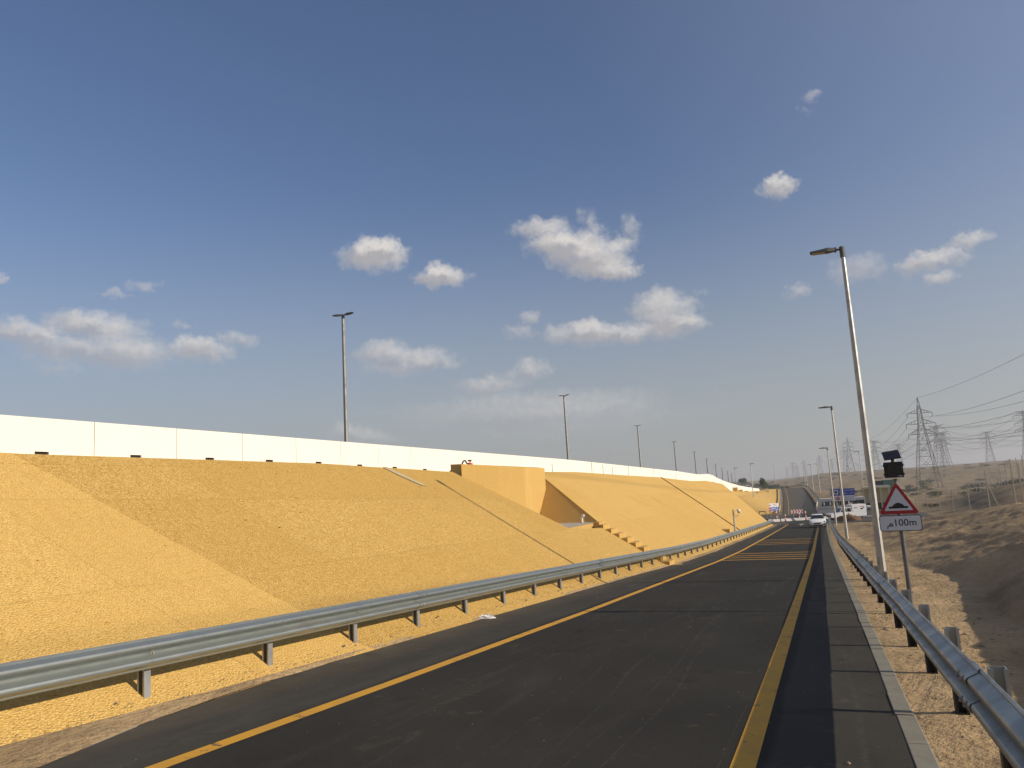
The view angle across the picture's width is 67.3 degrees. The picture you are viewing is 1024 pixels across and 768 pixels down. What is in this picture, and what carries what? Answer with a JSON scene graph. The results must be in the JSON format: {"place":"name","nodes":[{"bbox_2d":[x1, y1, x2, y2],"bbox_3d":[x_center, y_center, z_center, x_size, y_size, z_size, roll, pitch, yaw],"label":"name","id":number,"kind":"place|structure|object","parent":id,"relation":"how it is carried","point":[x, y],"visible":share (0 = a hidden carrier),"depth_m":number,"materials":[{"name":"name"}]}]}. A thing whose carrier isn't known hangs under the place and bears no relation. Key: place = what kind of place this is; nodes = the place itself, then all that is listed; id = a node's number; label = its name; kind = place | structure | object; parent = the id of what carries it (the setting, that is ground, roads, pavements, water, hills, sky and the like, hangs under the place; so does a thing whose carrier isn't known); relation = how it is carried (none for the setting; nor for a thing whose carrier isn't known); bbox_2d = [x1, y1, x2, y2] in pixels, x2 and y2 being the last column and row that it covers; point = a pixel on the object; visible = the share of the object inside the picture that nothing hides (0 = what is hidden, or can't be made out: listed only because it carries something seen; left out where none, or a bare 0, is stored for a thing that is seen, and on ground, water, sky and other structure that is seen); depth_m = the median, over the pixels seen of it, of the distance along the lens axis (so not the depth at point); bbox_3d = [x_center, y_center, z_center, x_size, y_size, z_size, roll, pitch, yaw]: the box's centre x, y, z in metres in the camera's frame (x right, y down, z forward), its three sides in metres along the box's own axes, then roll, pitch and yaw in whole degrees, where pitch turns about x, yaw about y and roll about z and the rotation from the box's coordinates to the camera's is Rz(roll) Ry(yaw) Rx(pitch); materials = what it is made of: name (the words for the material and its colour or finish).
{"place":"outdoors","nodes":[
{"label":"outdoors","id":0,"kind":"place"},
{"bbox_2d":[0,453,772,745],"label":"embankment","id":1,"kind":"structure","parent":0,"point":[154,598],"depth_m":13.17,"materials":[{"name":"sand"}]},
{"bbox_2d":[1,463,607,740],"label":"loose gravel","id":2,"kind":"structure","parent":1,"relation":"on","point":[227,542],"depth_m":12.66,"materials":[{"name":"beige gravel"}]},
{"bbox_2d":[0,415,725,485],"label":"parapet wall","id":3,"kind":"structure","parent":1,"relation":"on","point":[30,435],"depth_m":27.00,"materials":[{"name":"white paint"}]},
{"bbox_2d":[451,464,603,528],"bbox_3d":[1.361,5.171,33.919,4.700,3.440,11.800,-7,-9,21],"label":"drainage headwall","id":4,"kind":"object","parent":1,"relation":"on","point":[523,484],"visible":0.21,"depth_m":34.27,"materials":[{"name":"concrete"}]},
{"bbox_2d":[461,460,472,464],"bbox_3d":[-1.818,3.173,31.124,0.123,0.220,0.876,-7,-9,23],"label":"hose fitting","id":5,"kind":"object","parent":4,"relation":"on","point":[466,462],"visible":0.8,"depth_m":31.07,"materials":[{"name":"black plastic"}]},
{"bbox_2d":[595,523,678,565],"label":"bank steps","id":6,"kind":"structure","parent":1,"relation":"on","point":[632,542],"depth_m":33.49,"materials":[{"name":"beige concrete"}]},
{"bbox_2d":[545,479,760,489],"bbox_3d":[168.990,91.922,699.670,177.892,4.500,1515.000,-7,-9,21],"label":"highway","id":7,"kind":"structure","parent":1,"relation":"on","point":[740,484],"depth_m":489.21,"materials":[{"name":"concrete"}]},
{"bbox_2d":[332,312,353,441],"bbox_3d":[-11.411,0.983,52.659,1.556,11.942,0.340,-6,-9,15],"label":"highway lamp","id":8,"kind":"object","parent":7,"relation":"on","point":[346,432],"visible":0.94,"depth_m":52.76,"materials":[{"name":"grey metal"}]},
{"bbox_2d":[559,394,569,459],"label":"highway lamp","id":9,"kind":"object","parent":7,"relation":"on","point":[567,445],"visible":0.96,"depth_m":105.25,"materials":[{"name":"grey metal"}]},
{"bbox_2d":[635,425,641,466],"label":"highway lamp","id":10,"kind":"object","parent":7,"relation":"on","point":[639,445],"visible":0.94,"depth_m":162.31,"materials":[{"name":"grey metal"}]},
{"bbox_2d":[672,441,676,470],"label":"highway lamp","id":11,"kind":"object","parent":7,"relation":"on","point":[675,455],"visible":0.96,"depth_m":217.29,"materials":[{"name":"grey metal"}]},
{"bbox_2d":[738,478,746,485],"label":"tree","id":12,"kind":"object","parent":7,"relation":"on","point":[742,480],"visible":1,"depth_m":409.60,"materials":[{"name":"green plant"}]},
{"bbox_2d":[732,509,739,530],"bbox_3d":[18.005,11.089,61.410,0.644,2.210,0.300,-7,-9,21],"label":"camera pole","id":13,"kind":"object","parent":1,"relation":"on","point":[738,510],"visible":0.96,"depth_m":61.44,"materials":[{"name":"white metal"}]},
{"bbox_2d":[0,525,776,767],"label":"sand verge","id":14,"kind":"structure","parent":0,"point":[37,751],"depth_m":7.14,"materials":[{"name":"beige sand"}]},
{"bbox_2d":[1,555,685,746],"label":"verge chippings","id":15,"kind":"object","parent":14,"relation":"on","point":[328,654],"visible":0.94,"depth_m":10.34,"materials":[{"name":"beige gravel"}]},
{"bbox_2d":[0,519,772,725],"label":"guardrail","id":16,"kind":"object","parent":14,"relation":"on","point":[36,675],"visible":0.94,"depth_m":9.43,"materials":[{"name":"metal"}]},
{"bbox_2d":[37,523,915,767],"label":"road","id":17,"kind":"structure","parent":0,"point":[566,659],"depth_m":7.93,"materials":[{"name":"black asphalt"}]},
{"bbox_2d":[479,614,495,618],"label":"paper litter","id":18,"kind":"object","parent":17,"relation":"on","point":[485,616],"visible":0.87,"depth_m":15.12,"materials":[{"name":"white paper"}]},
{"bbox_2d":[120,577,859,766],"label":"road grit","id":19,"kind":"object","parent":17,"relation":"on","point":[847,762],"visible":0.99,"depth_m":7.68,"materials":[{"name":"stone"}]},
{"bbox_2d":[808,514,826,527],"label":"car","id":20,"kind":"object","parent":17,"relation":"on","point":[817,520],"visible":0.99,"depth_m":79.56,"materials":[{"name":"white paint"}]},
{"bbox_2d":[826,523,939,767],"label":"kerb","id":21,"kind":"structure","parent":17,"relation":"on","point":[921,751],"depth_m":7.21,"materials":[{"name":"concrete"}]},
{"bbox_2d":[732,487,780,514],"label":"second embankment","id":22,"kind":"structure","parent":0,"point":[761,500],"depth_m":167.15,"materials":[{"name":"beige concrete"}]},
{"bbox_2d":[725,482,758,490],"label":"parapet wall","id":23,"kind":"structure","parent":22,"relation":"on","point":[729,486],"depth_m":181.34,"materials":[{"name":"white paint"}]},
{"bbox_2d":[779,487,816,513],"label":"road","id":24,"kind":"structure","parent":0,"point":[798,498],"depth_m":174.38,"materials":[{"name":"grey asphalt"}]},
{"bbox_2d":[761,510,931,524],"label":"junction road","id":25,"kind":"structure","parent":0,"point":[827,521],"depth_m":105.10,"materials":[{"name":"grey asphalt"}]},
{"bbox_2d":[791,509,802,516],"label":"chevron board","id":26,"kind":"object","parent":25,"relation":"on","point":[800,511],"visible":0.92,"depth_m":107.89,"materials":[{"name":"white plastic"}]},
{"bbox_2d":[793,517,804,520],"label":"barrier","id":27,"kind":"object","parent":25,"relation":"on","point":[795,519],"visible":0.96,"depth_m":105.59,"materials":[{"name":"white plastic"}]},
{"bbox_2d":[815,496,866,515],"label":"bus","id":28,"kind":"object","parent":25,"relation":"on","point":[824,506],"visible":0.4,"depth_m":116.23,"materials":[{"name":"grey paint"}]},
{"bbox_2d":[826,504,866,519],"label":"pickup","id":29,"kind":"object","parent":25,"relation":"on","point":[859,510],"visible":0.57,"depth_m":100.65,"materials":[{"name":"white paint"}]},
{"bbox_2d":[736,460,1023,767],"bbox_3d":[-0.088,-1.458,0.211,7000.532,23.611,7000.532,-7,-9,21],"label":"desert ground","id":30,"kind":"structure","parent":0,"point":[945,729],"depth_m":18.16,"materials":[{"name":"beige sand"}]},
{"bbox_2d":[750,463,753,497],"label":"street lamp","id":31,"kind":"object","parent":30,"relation":"on","point":[751,479],"visible":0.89,"depth_m":165.91,"materials":[{"name":"grey metal"}]},
{"bbox_2d":[759,478,767,487],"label":"tree","id":32,"kind":"object","parent":30,"relation":"on","point":[763,482],"visible":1,"depth_m":262.17,"materials":[{"name":"green plant"}]},
{"bbox_2d":[769,503,778,518],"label":"direction sign","id":33,"kind":"object","parent":30,"relation":"on","point":[774,506],"visible":0.99,"depth_m":111.92,"materials":[{"name":"metal"}]},
{"bbox_2d":[769,486,780,513],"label":"street lamp","id":34,"kind":"object","parent":30,"relation":"on","point":[780,497],"visible":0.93,"depth_m":190.12,"materials":[{"name":"metal"}]},
{"bbox_2d":[791,485,819,499],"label":"guardrail","id":35,"kind":"object","parent":30,"relation":"on","point":[809,489],"visible":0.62,"depth_m":215.04,"materials":[{"name":"metal"}]},
{"bbox_2d":[819,447,836,524],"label":"street lamp","id":36,"kind":"object","parent":30,"relation":"on","point":[831,486],"visible":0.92,"depth_m":84.43,"materials":[{"name":"grey metal"}]},
{"bbox_2d":[819,406,849,538],"bbox_3d":[22.219,6.162,53.060,1.060,9.331,0.400,-7,-9,21],"label":"street lamp","id":37,"kind":"object","parent":30,"relation":"on","point":[842,502],"visible":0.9,"depth_m":52.82,"materials":[{"name":"grey metal"}]},
{"bbox_2d":[830,488,855,506],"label":"direction sign","id":38,"kind":"object","parent":30,"relation":"on","point":[848,494],"visible":0.76,"depth_m":112.18,"materials":[{"name":"metal"}]},
{"bbox_2d":[840,447,849,471],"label":"pylon","id":39,"kind":"object","parent":30,"relation":"on","point":[845,461],"visible":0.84,"depth_m":1305.01,"materials":[{"name":"metal"}]},
{"bbox_2d":[836,513,861,520],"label":"earth heap","id":40,"kind":"object","parent":30,"relation":"on","point":[850,517],"visible":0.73,"depth_m":96.92,"materials":[{"name":"brown soil"}]},
{"bbox_2d":[843,439,854,470],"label":"pylon","id":41,"kind":"object","parent":30,"relation":"on","point":[849,449],"visible":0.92,"depth_m":953.67,"materials":[{"name":"metal"}]},
{"bbox_2d":[810,246,890,579],"bbox_3d":[9.432,0.796,21.507,1.060,9.551,0.400,-7,-9,21],"label":"street lamp","id":42,"kind":"object","parent":30,"relation":"on","point":[880,556],"visible":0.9,"depth_m":21.28,"materials":[{"name":"grey metal"}]},
{"bbox_2d":[854,451,862,485],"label":"street lamp","id":43,"kind":"object","parent":30,"relation":"on","point":[860,467],"visible":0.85,"depth_m":141.11,"materials":[{"name":"grey metal"}]},
{"bbox_2d":[869,440,881,469],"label":"pylon","id":44,"kind":"object","parent":30,"relation":"on","point":[875,455],"visible":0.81,"depth_m":1003.66,"materials":[{"name":"metal"}]},
{"bbox_2d":[861,486,890,509],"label":"shelter","id":45,"kind":"object","parent":30,"relation":"on","point":[882,493],"visible":0.37,"depth_m":130.57,"materials":[{"name":"beige paint"}]},
{"bbox_2d":[875,479,892,490],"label":"green container","id":46,"kind":"object","parent":30,"relation":"on","point":[886,482],"visible":0.29,"depth_m":168.35,"materials":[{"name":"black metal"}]},
{"bbox_2d":[894,443,904,462],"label":"pylon","id":47,"kind":"object","parent":30,"relation":"on","point":[899,451],"visible":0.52,"depth_m":1152.77,"materials":[{"name":"metal"}]},
{"bbox_2d":[879,450,922,605],"bbox_3d":[6.938,2.701,13.678,0.680,3.059,0.301,-8,-9,27],"label":"warning sign","id":48,"kind":"object","parent":30,"relation":"on","point":[898,502],"visible":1,"depth_m":13.74,"materials":[{"name":"metal"}]},
{"bbox_2d":[901,488,914,491],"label":"shrub","id":49,"kind":"object","parent":30,"relation":"on","point":[909,490],"visible":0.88,"depth_m":291.45,"materials":[{"name":"green plant"}]},
{"bbox_2d":[917,479,931,487],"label":"shrub","id":50,"kind":"object","parent":30,"relation":"on","point":[922,483],"visible":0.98,"depth_m":349.91,"materials":[{"name":"green plant"}]},
{"bbox_2d":[906,398,944,487],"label":"pylon","id":51,"kind":"object","parent":30,"relation":"on","point":[926,439],"visible":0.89,"depth_m":389.77,"materials":[{"name":"metal"}]},
{"bbox_2d":[914,411,1021,429],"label":"power line","id":52,"kind":"object","parent":51,"relation":"attached to","point":[967,424],"visible":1,"depth_m":268.28,"materials":[{"name":"metal"}]},
{"bbox_2d":[917,354,1023,397],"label":"power line","id":53,"kind":"object","parent":51,"relation":"attached to","point":[974,377],"visible":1,"depth_m":281.44,"materials":[{"name":"metal"}]},
{"bbox_2d":[920,391,1021,417],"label":"power line","id":54,"kind":"object","parent":51,"relation":"attached to","point":[976,406],"visible":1,"depth_m":251.90,"materials":[{"name":"metal"}]},
{"bbox_2d":[828,517,1023,767],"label":"guardrail","id":55,"kind":"object","parent":30,"relation":"on","point":[988,701],"visible":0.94,"depth_m":5.31,"materials":[{"name":"metal"}]},
{"bbox_2d":[840,517,1022,758],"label":"sand pebbles","id":56,"kind":"object","parent":30,"relation":"on","point":[964,633],"visible":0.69,"depth_m":13.31,"materials":[{"name":"stone"}]},
{"bbox_2d":[926,492,943,495],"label":"shrub","id":57,"kind":"object","parent":30,"relation":"on","point":[934,494],"visible":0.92,"depth_m":192.06,"materials":[{"name":"green plant"}]},
{"bbox_2d":[926,424,948,467],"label":"pylon","id":58,"kind":"object","parent":30,"relation":"on","point":[936,445],"visible":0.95,"depth_m":722.99,"materials":[{"name":"metal"}]},
{"bbox_2d":[937,431,952,466],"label":"pylon","id":59,"kind":"object","parent":30,"relation":"on","point":[945,447],"visible":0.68,"depth_m":852.88,"materials":[{"name":"metal"}]},
{"bbox_2d":[964,483,985,487],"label":"shrub","id":60,"kind":"object","parent":30,"relation":"on","point":[972,485],"visible":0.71,"depth_m":328.96,"materials":[{"name":"green plant"}]},
{"bbox_2d":[980,431,995,462],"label":"pylon","id":61,"kind":"object","parent":30,"relation":"on","point":[988,446],"visible":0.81,"depth_m":932.69,"materials":[{"name":"metal"}]},
{"bbox_2d":[982,436,1020,436],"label":"power line","id":62,"kind":"object","parent":61,"relation":"attached to","point":[1001,436],"visible":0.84,"depth_m":917.43,"materials":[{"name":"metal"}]},
{"bbox_2d":[984,471,997,506],"bbox_3d":[39.532,9.170,63.089,1.025,4.153,0.122,-5,-8,7],"label":"fence post","id":63,"kind":"object","parent":30,"relation":"on","point":[987,490],"visible":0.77,"depth_m":63.16,"materials":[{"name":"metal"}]},
{"bbox_2d":[1001,478,1023,483],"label":"shrub","id":64,"kind":"object","parent":30,"relation":"on","point":[1018,480],"visible":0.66,"depth_m":250.01,"materials":[{"name":"green plant"}]},
{"bbox_2d":[1009,459,1016,502],"bbox_3d":[37.281,7.905,57.109,0.135,4.640,0.135,-7,-9,21],"label":"fence post","id":65,"kind":"object","parent":30,"relation":"on","point":[1012,481],"visible":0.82,"depth_m":57.19,"materials":[{"name":"metal"}]},
{"bbox_2d":[1012,411,1023,461],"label":"pylon","id":66,"kind":"object","parent":30,"relation":"on","point":[1022,427],"visible":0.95,"depth_m":655.90,"materials":[{"name":"metal"}]},
{"bbox_2d":[1017,463,1023,502],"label":"fence post","id":67,"kind":"object","parent":30,"relation":"on","point":[1020,483],"visible":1,"depth_m":72.14,"materials":[{"name":"metal"}]}
]}

